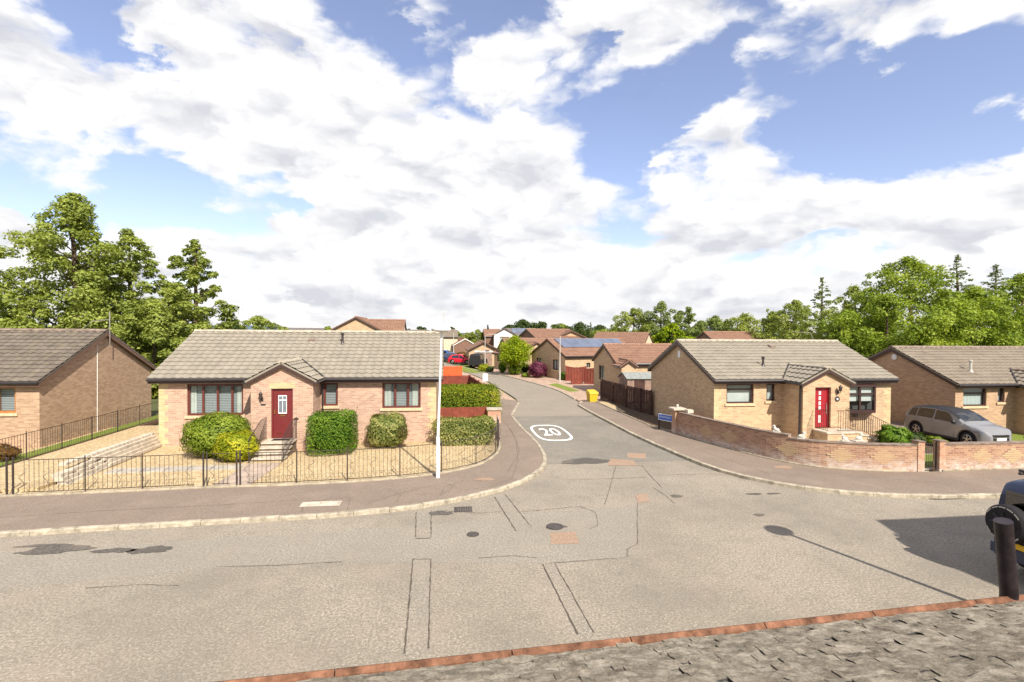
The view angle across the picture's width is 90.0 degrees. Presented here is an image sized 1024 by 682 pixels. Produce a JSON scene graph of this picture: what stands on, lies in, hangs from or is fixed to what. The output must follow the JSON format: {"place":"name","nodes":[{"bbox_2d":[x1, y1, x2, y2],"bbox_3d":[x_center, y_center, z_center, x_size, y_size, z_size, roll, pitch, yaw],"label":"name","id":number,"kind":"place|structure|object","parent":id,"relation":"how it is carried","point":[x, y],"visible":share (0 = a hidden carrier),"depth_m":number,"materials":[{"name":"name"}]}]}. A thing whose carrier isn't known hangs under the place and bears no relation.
{"place":"outdoors","nodes":[
{"label":"outdoors","id":0,"kind":"place"},
{"bbox_2d":[103,464,244,473],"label":"path","id":1,"kind":"structure","parent":0,"point":[179,468],"depth_m":17.46,"materials":[{"name":"concrete"}]},
{"bbox_2d":[215,463,280,484],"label":"path","id":2,"kind":"structure","parent":0,"point":[246,478],"depth_m":16.94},
{"bbox_2d":[0,399,542,530],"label":"pavement","id":3,"kind":"structure","parent":0,"point":[242,501],"depth_m":14.53,"materials":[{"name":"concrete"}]},
{"bbox_2d":[299,501,341,506],"bbox_3d":[-5.259,4.480,14.098,1.050,0.012,0.360,0,1,-7],"label":"access cover","id":4,"kind":"object","parent":3,"relation":"on","point":[323,503],"visible":1,"depth_m":14.10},
{"bbox_2d":[432,324,450,477],"bbox_3d":[-2.309,1.949,16.707,0.620,5.030,0.620,0,1,-7],"label":"street lamp","id":5,"kind":"object","parent":3,"relation":"on","point":[441,329],"visible":1,"depth_m":16.66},
{"bbox_2d":[151,333,857,440],"bbox_3d":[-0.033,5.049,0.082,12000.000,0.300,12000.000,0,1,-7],"label":"ground","id":6,"kind":"structure","parent":0,"point":[155,400],"depth_m":36.84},
{"bbox_2d":[0,295,68,328],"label":"broadleaf tree","id":7,"kind":"object","parent":6,"relation":"on","point":[43,313],"visible":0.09,"depth_m":37.48,"materials":[{"name":"green plant"}]},
{"bbox_2d":[0,311,156,447],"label":"bungalow","id":8,"kind":"object","parent":6,"relation":"on","point":[50,377],"visible":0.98,"depth_m":22.66,"materials":[{"name":"brown brick"}]},
{"bbox_2d":[0,387,17,415],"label":"window","id":9,"kind":"structure","parent":8,"relation":"in","point":[7,394],"depth_m":20.50,"materials":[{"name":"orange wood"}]},
{"bbox_2d":[0,425,158,491],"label":"gravel drive","id":10,"kind":"structure","parent":6,"relation":"on","point":[36,471],"depth_m":17.91,"materials":[{"name":"gravel"}]},
{"bbox_2d":[0,415,158,465],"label":"lawn","id":11,"kind":"structure","parent":6,"relation":"on","point":[58,445],"depth_m":21.62,"materials":[{"name":"green plant"}]},
{"bbox_2d":[0,419,158,467],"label":"edging","id":12,"kind":"object","parent":6,"relation":"on","point":[154,422],"visible":0.11,"depth_m":23.64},
{"bbox_2d":[0,401,158,466],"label":"boundary railing","id":13,"kind":"object","parent":12,"relation":"on","point":[92,438],"visible":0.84,"depth_m":20.64,"materials":[{"name":"black metal"}]},
{"bbox_2d":[0,192,172,349],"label":"broadleaf tree","id":14,"kind":"object","parent":6,"relation":"on","point":[75,221],"visible":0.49,"depth_m":37.85,"materials":[{"name":"green plant"}]},
{"bbox_2d":[54,228,188,350],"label":"broadleaf tree","id":15,"kind":"object","parent":6,"relation":"on","point":[127,239],"visible":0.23,"depth_m":41.44,"materials":[{"name":"green plant"}]},
{"bbox_2d":[108,299,191,398],"bbox_3d":[-26.365,0.820,37.123,6.283,7.783,8.823,0,1,-20],"label":"broadleaf tree","id":16,"kind":"object","parent":6,"relation":"on","point":[153,320],"visible":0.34,"depth_m":36.89,"materials":[{"name":"green plant"}]},
{"bbox_2d":[123,239,240,363],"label":"broadleaf tree","id":17,"kind":"object","parent":6,"relation":"on","point":[180,291],"visible":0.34,"depth_m":41.21,"materials":[{"name":"green plant"}]},
{"bbox_2d":[0,423,496,493],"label":"gravel garden","id":18,"kind":"object","parent":6,"relation":"on","point":[404,464],"visible":0.38,"depth_m":18.12,"materials":[{"name":"gravel"}]},
{"bbox_2d":[0,443,21,461],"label":"bronze shrub","id":19,"kind":"object","parent":18,"relation":"on","point":[13,453],"visible":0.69,"depth_m":18.29,"materials":[{"name":"brown plant"}]},
{"bbox_2d":[52,433,161,484],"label":"retaining wall","id":20,"kind":"structure","parent":18,"relation":"on","point":[141,444],"depth_m":17.80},
{"bbox_2d":[179,408,252,457],"bbox_3d":[-11.143,3.498,19.415,2.600,1.851,2.252,0,1,-7],"label":"round shrub","id":21,"kind":"object","parent":18,"relation":"on","point":[201,435],"visible":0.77,"depth_m":18.69,"materials":[{"name":"green plant"}]},
{"bbox_2d":[210,429,261,462],"bbox_3d":[-10.054,3.825,18.672,1.766,1.234,1.464,0,1,-7],"label":"golden shrub","id":22,"kind":"object","parent":18,"relation":"on","point":[231,442],"visible":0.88,"depth_m":18.25,"materials":[{"name":"yellow plant"}]},
{"bbox_2d":[303,407,361,456],"bbox_3d":[-7.016,3.553,20.078,2.081,1.769,1.800,0,1,-7],"label":"square shrub","id":23,"kind":"object","parent":18,"relation":"on","point":[331,430],"visible":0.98,"depth_m":19.48,"materials":[{"name":"green plant"}]},
{"bbox_2d":[364,411,408,448],"bbox_3d":[-5.134,3.643,21.043,1.800,1.581,1.379,0,1,-7],"label":"variegated shrub","id":24,"kind":"object","parent":18,"relation":"on","point":[386,430],"visible":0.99,"depth_m":20.59,"materials":[{"name":"green plant"}]},
{"bbox_2d":[437,406,486,422],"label":"brick wall","id":25,"kind":"structure","parent":18,"relation":"on","point":[466,412],"depth_m":27.01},
{"bbox_2d":[427,415,499,445],"bbox_3d":[-2.068,3.822,21.910,3.058,1.251,1.337,0,1,-7],"label":"hedge","id":26,"kind":"object","parent":18,"relation":"on","point":[454,428],"visible":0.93,"depth_m":21.44,"materials":[{"name":"green plant"}]},
{"bbox_2d":[0,441,500,496],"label":"edging","id":27,"kind":"object","parent":6,"relation":"on","point":[492,456],"visible":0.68,"depth_m":15.61,"materials":[{"name":"concrete"}]},
{"bbox_2d":[12,451,203,493],"bbox_3d":[-11.788,3.880,15.047,5.033,1.120,0.060,0,1,-10],"label":"front railing","id":28,"kind":"object","parent":27,"relation":"on","point":[84,477],"visible":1,"depth_m":15.00,"materials":[{"name":"black metal"}]},
{"bbox_2d":[206,450,237,485],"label":"garden gate","id":29,"kind":"structure","parent":27,"relation":"on","point":[218,468],"depth_m":15.56,"materials":[{"name":"black metal"}]},
{"bbox_2d":[239,417,500,484],"bbox_3d":[-3.486,3.884,18.095,10.462,1.120,2.990,0,1,-43],"label":"front railing","id":30,"kind":"object","parent":27,"relation":"on","point":[497,429],"visible":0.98,"depth_m":16.39,"materials":[{"name":"black metal"}]},
{"bbox_2d":[238,315,288,329],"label":"broadleaf tree","id":31,"kind":"object","parent":6,"relation":"on","point":[257,321],"visible":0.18,"depth_m":79.91,"materials":[{"name":"green plant"}]},
{"bbox_2d":[0,417,546,536],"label":"kerb","id":32,"kind":"structure","parent":6,"relation":"on","point":[127,526],"depth_m":13.05,"materials":[{"name":"concrete"}]},
{"bbox_2d":[146,329,443,462],"bbox_3d":[-9.122,2.096,23.778,11.750,5.218,11.040,0,1,-7],"label":"bungalow","id":33,"kind":"object","parent":6,"relation":"on","point":[275,388],"visible":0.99,"depth_m":21.87,"materials":[{"name":"brick"}]},
{"bbox_2d":[184,384,244,418],"bbox_3d":[-12.234,2.472,21.167,2.330,1.410,0.260,0,1,-7],"label":"window","id":34,"kind":"structure","parent":33,"relation":"in","point":[201,397],"depth_m":21.25,"materials":[{"name":"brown wood"}]},
{"bbox_2d":[272,389,292,437],"bbox_3d":[-9.109,2.871,20.349,0.820,1.980,0.080,0,1,-7],"label":"door","id":35,"kind":"structure","parent":33,"relation":"in","point":[282,399],"depth_m":20.33,"materials":[{"name":"wood"}]},
{"bbox_2d":[321,383,339,408],"bbox_3d":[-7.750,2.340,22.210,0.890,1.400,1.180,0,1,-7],"label":"window","id":36,"kind":"structure","parent":33,"relation":"in","point":[330,389],"depth_m":21.86,"materials":[{"name":"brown wood"}]},
{"bbox_2d":[380,382,421,410],"bbox_3d":[-4.771,2.380,22.134,1.780,1.240,0.260,0,1,-7],"label":"window","id":37,"kind":"structure","parent":33,"relation":"in","point":[396,396],"depth_m":22.21,"materials":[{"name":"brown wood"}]},
{"bbox_2d":[330,316,384,330],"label":"house","id":38,"kind":"structure","parent":6,"relation":"on","point":[358,323],"depth_m":58.18,"materials":[{"name":"brick"}]},
{"bbox_2d":[367,319,406,330],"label":"house","id":39,"kind":"structure","parent":6,"relation":"on","point":[392,324],"depth_m":62.65,"materials":[{"name":"red tile"}]},
{"bbox_2d":[444,330,457,351],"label":"house","id":40,"kind":"structure","parent":6,"relation":"on","point":[448,339],"depth_m":103.30,"materials":[{"name":"tile"}]},
{"bbox_2d":[438,375,483,384],"bbox_3d":[-3.422,3.374,35.714,8.109,1.690,3.548,1,1,44],"label":"timber fence","id":41,"kind":"object","parent":6,"relation":"on","point":[461,379],"visible":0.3,"depth_m":37.59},
{"bbox_2d":[451,337,473,353],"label":"bungalow","id":42,"kind":"object","parent":6,"relation":"on","point":[461,344],"visible":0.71,"depth_m":102.95,"materials":[{"name":"red brick"}]},
{"bbox_2d":[438,381,507,415],"bbox_3d":[-2.881,3.375,29.196,5.270,1.988,4.150,0,1,-7],"label":"clipped hedge","id":43,"kind":"object","parent":6,"relation":"on","point":[466,395],"visible":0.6,"depth_m":27.83,"materials":[{"name":"green plant"}]},
{"bbox_2d":[469,353,487,366],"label":"parked van","id":44,"kind":"object","parent":6,"relation":"on","point":[475,359],"visible":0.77,"depth_m":70.51,"materials":[{"name":"black metal"}]},
{"bbox_2d":[465,340,496,365],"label":"garage house","id":45,"kind":"structure","parent":6,"relation":"on","point":[484,348],"depth_m":74.70,"materials":[{"name":"brick"}]},
{"bbox_2d":[482,329,499,345],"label":"house","id":46,"kind":"structure","parent":6,"relation":"on","point":[488,339],"depth_m":113.71,"materials":[{"name":"red brick"}]},
{"bbox_2d":[486,407,501,422],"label":"stone pier","id":47,"kind":"structure","parent":6,"relation":"on","point":[495,412],"depth_m":26.88,"materials":[{"name":"brick"}]},
{"bbox_2d":[494,328,515,347],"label":"house","id":48,"kind":"structure","parent":6,"relation":"on","point":[502,333],"depth_m":108.91,"materials":[{"name":"white paint"}]},
{"bbox_2d":[491,341,539,368],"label":"bungalow","id":49,"kind":"object","parent":6,"relation":"on","point":[534,344],"visible":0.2,"depth_m":67.42,"materials":[{"name":"brick"}]},
{"bbox_2d":[528,361,546,377],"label":"purple shrub","id":50,"kind":"object","parent":6,"relation":"on","point":[537,369],"visible":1,"depth_m":54.32,"materials":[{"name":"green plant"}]},
{"bbox_2d":[519,328,579,337],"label":"house","id":51,"kind":"structure","parent":6,"relation":"on","point":[541,333],"depth_m":92.45,"materials":[{"name":"tile"}]},
{"bbox_2d":[530,338,625,379],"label":"bungalow","id":52,"kind":"object","parent":6,"relation":"on","point":[578,352],"visible":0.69,"depth_m":54.86,"materials":[{"name":"brick"}]},
{"bbox_2d":[564,321,600,337],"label":"broadleaf tree","id":53,"kind":"object","parent":6,"relation":"on","point":[580,328],"visible":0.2,"depth_m":152.24,"materials":[{"name":"green plant"}]},
{"bbox_2d":[593,332,652,342],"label":"bungalow","id":54,"kind":"object","parent":6,"relation":"on","point":[635,337],"visible":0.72,"depth_m":81.24,"materials":[{"name":"red tile"}]},
{"bbox_2d":[590,307,659,336],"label":"broadleaf tree","id":55,"kind":"object","parent":6,"relation":"on","point":[634,312],"visible":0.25,"depth_m":94.61,"materials":[{"name":"green plant"}]},
{"bbox_2d":[592,343,671,390],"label":"bungalow","id":56,"kind":"object","parent":6,"relation":"on","point":[612,361],"visible":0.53,"depth_m":40.27,"materials":[{"name":"brick"}]},
{"bbox_2d":[617,372,650,395],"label":"garden shed","id":57,"kind":"structure","parent":6,"relation":"on","point":[642,380],"depth_m":35.76,"materials":[{"name":"grey"}]},
{"bbox_2d":[598,399,671,429],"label":"gravel verge","id":58,"kind":"structure","parent":6,"relation":"on","point":[647,418],"depth_m":29.27,"materials":[{"name":"gravel"}]},
{"bbox_2d":[600,379,651,414],"bbox_3d":[7.242,3.554,33.487,0.256,1.500,7.493,0,1,-13],"label":"timber fence","id":59,"kind":"object","parent":58,"relation":"on","point":[639,399],"visible":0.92,"depth_m":32.80,"materials":[{"name":"wood"}]},
{"bbox_2d":[631,301,695,342],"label":"broadleaf tree","id":60,"kind":"object","parent":6,"relation":"on","point":[661,308],"visible":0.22,"depth_m":93.20,"materials":[{"name":"green plant"}]},
{"bbox_2d":[651,322,695,342],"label":"broadleaf tree","id":61,"kind":"object","parent":6,"relation":"on","point":[673,329],"visible":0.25,"depth_m":87.24,"materials":[{"name":"green plant"}]},
{"bbox_2d":[665,307,708,336],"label":"broadleaf tree","id":62,"kind":"object","parent":6,"relation":"on","point":[689,319],"visible":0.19,"depth_m":97.19,"materials":[{"name":"green plant"}]},
{"bbox_2d":[691,315,734,336],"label":"broadleaf tree","id":63,"kind":"object","parent":6,"relation":"on","point":[715,321],"visible":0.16,"depth_m":100.61,"materials":[{"name":"green plant"}]},
{"bbox_2d":[695,331,761,338],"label":"bungalow","id":64,"kind":"object","parent":6,"relation":"on","point":[723,335],"visible":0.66,"depth_m":73.39,"materials":[{"name":"tile"}]},
{"bbox_2d":[718,312,778,338],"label":"broadleaf tree","id":65,"kind":"object","parent":6,"relation":"on","point":[743,319],"visible":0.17,"depth_m":97.17,"materials":[{"name":"green plant"}]},
{"bbox_2d":[734,310,810,338],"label":"broadleaf tree","id":66,"kind":"object","parent":6,"relation":"on","point":[770,315],"visible":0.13,"depth_m":93.98,"materials":[{"name":"green plant"}]},
{"bbox_2d":[647,332,899,442],"bbox_3d":[13.293,2.151,26.427,9.230,5.314,9.752,0,1,-7],"label":"bungalow","id":67,"kind":"object","parent":6,"relation":"on","point":[830,390],"visible":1,"depth_m":24.01,"materials":[{"name":"brick"}]},
{"bbox_2d":[725,384,755,405],"bbox_3d":[10.434,2.462,23.503,1.490,1.010,0.260,0,1,-7],"label":"window","id":68,"kind":"structure","parent":67,"relation":"in","point":[740,394],"depth_m":23.59,"materials":[{"name":"white glass"}]},
{"bbox_2d":[815,387,828,427],"bbox_3d":[13.643,2.931,22.657,0.760,1.800,0.080,0,1,-7],"label":"door","id":69,"kind":"structure","parent":67,"relation":"in","point":[821,393],"depth_m":22.66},
{"bbox_2d":[849,384,875,417],"bbox_3d":[16.153,2.806,23.989,2.200,1.560,0.480,0,1,-7],"label":"bay window","id":70,"kind":"structure","parent":67,"relation":"in","point":[862,396],"depth_m":23.93,"materials":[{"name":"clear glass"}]},
{"bbox_2d":[747,300,826,339],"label":"broadleaf tree","id":71,"kind":"object","parent":6,"relation":"on","point":[796,307],"visible":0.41,"depth_m":71.02,"materials":[{"name":"green plant"}]},
{"bbox_2d":[578,404,1000,498],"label":"kerb","id":72,"kind":"structure","parent":6,"relation":"on","point":[870,494],"depth_m":15.90,"materials":[{"name":"concrete"}]},
{"bbox_2d":[676,433,908,471],"bbox_3d":[10.092,4.533,20.565,1.996,0.199,9.044,0,1,-42],"label":"edging","id":73,"kind":"object","parent":6,"relation":"on","point":[799,463],"visible":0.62,"depth_m":18.61,"materials":[{"name":"concrete"}]},
{"bbox_2d":[668,407,925,471],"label":"garden wall","id":74,"kind":"structure","parent":6,"relation":"on","point":[909,457],"depth_m":18.66,"materials":[{"name":"brick"}]},
{"bbox_2d":[791,277,838,339],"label":"conifer","id":75,"kind":"object","parent":6,"relation":"on","point":[821,306],"visible":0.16,"depth_m":76.25,"materials":[{"name":"green plant"}]},
{"bbox_2d":[801,319,861,350],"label":"broadleaf tree","id":76,"kind":"object","parent":6,"relation":"on","point":[824,337],"visible":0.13,"depth_m":62.22,"materials":[{"name":"green plant"}]},
{"bbox_2d":[812,283,901,351],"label":"broadleaf tree","id":77,"kind":"object","parent":6,"relation":"on","point":[846,304],"visible":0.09,"depth_m":63.66,"materials":[{"name":"green plant"}]},
{"bbox_2d":[810,293,970,357],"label":"broadleaf tree","id":78,"kind":"object","parent":6,"relation":"on","point":[877,305],"visible":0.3,"depth_m":50.32,"materials":[{"name":"green plant"}]},
{"bbox_2d":[869,435,932,453],"bbox_3d":[17.185,4.603,22.429,2.700,0.250,3.500,0,1,-7],"label":"flower bed","id":79,"kind":"object","parent":6,"relation":"on","point":[929,450],"visible":0.08,"depth_m":21.42,"materials":[{"name":"soil"}]},
{"bbox_2d":[873,423,913,442],"bbox_3d":[15.978,4.027,21.396,1.525,1.081,1.416,0,1,-7],"label":"glossy shrub","id":80,"kind":"object","parent":79,"relation":"on","point":[890,434],"visible":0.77,"depth_m":21.05,"materials":[{"name":"green plant"}]},
{"bbox_2d":[828,256,1010,356],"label":"broadleaf tree","id":81,"kind":"object","parent":6,"relation":"on","point":[921,273],"visible":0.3,"depth_m":53.04,"materials":[{"name":"green plant"}]},
{"bbox_2d":[867,346,1023,433],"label":"bungalow","id":82,"kind":"object","parent":6,"relation":"on","point":[986,382],"visible":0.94,"depth_m":27.28,"materials":[{"name":"orange brick"}]},
{"bbox_2d":[962,388,988,408],"bbox_3d":[23.386,2.866,25.948,1.510,1.070,0.260,0,1,-7],"label":"window","id":83,"kind":"structure","parent":82,"relation":"in","point":[972,397],"depth_m":26.04,"materials":[{"name":"white glass"}]},
{"bbox_2d":[926,254,976,345],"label":"conifer","id":84,"kind":"object","parent":6,"relation":"on","point":[957,273],"visible":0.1,"depth_m":70.09,"materials":[{"name":"green plant"}]},
{"bbox_2d":[909,285,1023,345],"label":"broadleaf tree","id":85,"kind":"object","parent":6,"relation":"on","point":[1011,333],"visible":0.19,"depth_m":51.40,"materials":[{"name":"green plant"}]},
{"bbox_2d":[932,439,1023,471],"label":"garden wall","id":86,"kind":"structure","parent":6,"relation":"on","point":[978,454],"depth_m":18.16,"materials":[{"name":"brick"}]},
{"bbox_2d":[963,273,1023,345],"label":"broadleaf tree","id":87,"kind":"object","parent":6,"relation":"on","point":[1016,281],"visible":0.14,"depth_m":57.53,"materials":[{"name":"green plant"}]},
{"bbox_2d":[976,264,1017,344],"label":"conifer","id":88,"kind":"object","parent":6,"relation":"on","point":[992,275],"visible":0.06,"depth_m":68.67,"materials":[{"name":"green plant"}]},
{"bbox_2d":[0,460,1023,681],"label":"road","id":89,"kind":"structure","parent":0,"point":[709,549],"depth_m":9.78,"materials":[{"name":"asphalt"}]},
{"bbox_2d":[15,545,96,554],"bbox_3d":[-10.023,4.591,11.272,1.586,0.001,0.456,0,1,-7],"label":"tar stain","id":90,"kind":"object","parent":89,"relation":"on","point":[49,549],"visible":1,"depth_m":11.28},
{"bbox_2d":[125,545,172,553],"bbox_3d":[-8.003,4.603,11.307,0.930,0.001,0.418,0,1,-7],"label":"tar stain","id":91,"kind":"object","parent":89,"relation":"on","point":[160,548],"visible":1,"depth_m":11.30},
{"bbox_2d":[0,505,637,587],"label":"worn band","id":92,"kind":"object","parent":89,"relation":"on","point":[612,534],"visible":1,"depth_m":11.38,"materials":[{"name":"asphalt"}]},
{"bbox_2d":[550,531,578,543],"bbox_3d":[1.221,4.654,12.108,0.740,0.001,0.700,0,1,-7],"label":"pink patch","id":93,"kind":"object","parent":92,"relation":"on","point":[564,538],"visible":1,"depth_m":12.07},
{"bbox_2d":[89,441,720,652],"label":"road cracks","id":94,"kind":"object","parent":89,"relation":"on","point":[481,557],"visible":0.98,"depth_m":9.97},
{"bbox_2d":[404,559,430,655],"bbox_3d":[-1.675,4.684,9.322,0.379,0.001,3.291,0,1,-9],"label":"trench patch","id":95,"kind":"object","parent":89,"relation":"on","point":[417,635],"visible":1,"depth_m":8.91,"materials":[{"name":"asphalt"}]},
{"bbox_2d":[415,511,430,537],"bbox_3d":[-2.247,4.622,12.948,0.392,0.001,1.871,0,1,-9],"label":"trench patch","id":96,"kind":"object","parent":89,"relation":"on","point":[423,526],"visible":1,"depth_m":12.83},
{"bbox_2d":[496,495,532,531],"bbox_3d":[-0.003,4.621,13.905,0.445,0.001,2.870,0,1,-13],"label":"trench patch","id":97,"kind":"object","parent":89,"relation":"on","point":[518,521],"visible":1,"depth_m":13.65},
{"bbox_2d":[544,563,593,635],"bbox_3d":[0.984,4.699,9.482,0.270,0.001,2.562,0,1,-10],"label":"trench patch","id":98,"kind":"object","parent":89,"relation":"on","point":[578,619],"visible":1,"depth_m":9.21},
{"bbox_2d":[985,469,1023,567],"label":"four wheel drive","id":99,"kind":"structure","parent":89,"relation":"on","point":[1010,505],"depth_m":10.09,"materials":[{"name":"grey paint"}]},
{"bbox_2d":[1006,490,1023,510],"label":"rear window","id":100,"kind":"structure","parent":99,"relation":"in","point":[1016,499],"depth_m":10.12,"materials":[{"name":"grey glass"}]},
{"bbox_2d":[0,0,1023,332],"label":"sky","id":101,"kind":"structure","parent":0,"point":[496,164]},
{"bbox_2d":[444,363,593,416],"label":"shared road","id":102,"kind":"structure","parent":0,"point":[535,400],"depth_m":37.69,"materials":[{"name":"asphalt"}]},
{"bbox_2d":[473,366,599,401],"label":"pink pavement","id":103,"kind":"structure","parent":0,"point":[580,395],"depth_m":47.85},
{"bbox_2d":[498,334,534,374],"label":"ornamental tree","id":104,"kind":"object","parent":103,"relation":"on","point":[516,353],"visible":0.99,"depth_m":57.69,"materials":[{"name":"green plant"}]},
{"bbox_2d":[515,416,685,463],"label":"side road","id":105,"kind":"structure","parent":0,"point":[603,436],"depth_m":22.90,"materials":[{"name":"asphalt"}]},
{"bbox_2d":[530,425,572,440],"bbox_3d":[1.880,4.449,24.979,1.720,0.001,3.960,0,1,-7],"label":"road marking","id":106,"kind":"object","parent":105,"relation":"on","point":[551,431],"visible":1,"depth_m":24.90,"materials":[{"name":"paint"}]},
{"bbox_2d":[561,458,609,463],"bbox_3d":[2.804,4.541,19.441,1.990,0.001,0.921,0,1,-7],"label":"tar stain","id":107,"kind":"object","parent":105,"relation":"on","point":[584,460],"visible":1,"depth_m":19.32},
{"bbox_2d":[215,517,1023,681],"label":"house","id":108,"kind":"structure","parent":0,"point":[977,640],"depth_m":3.32,"materials":[{"name":"stone"}]},
{"bbox_2d":[579,401,1023,493],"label":"pavement","id":109,"kind":"structure","parent":0,"point":[973,481],"depth_m":17.54,"materials":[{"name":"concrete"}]},
{"bbox_2d":[890,421,960,441],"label":"driveway","id":110,"kind":"structure","parent":0,"point":[897,424],"depth_m":25.93,"materials":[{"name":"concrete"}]},
{"bbox_2d":[904,405,1011,441],"bbox_3d":[20.725,3.884,23.924,1.912,1.511,4.034,0,1,-7],"label":"parked car","id":111,"kind":"object","parent":110,"relation":"on","point":[958,423],"visible":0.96,"depth_m":23.39,"materials":[{"name":"silver metal"}]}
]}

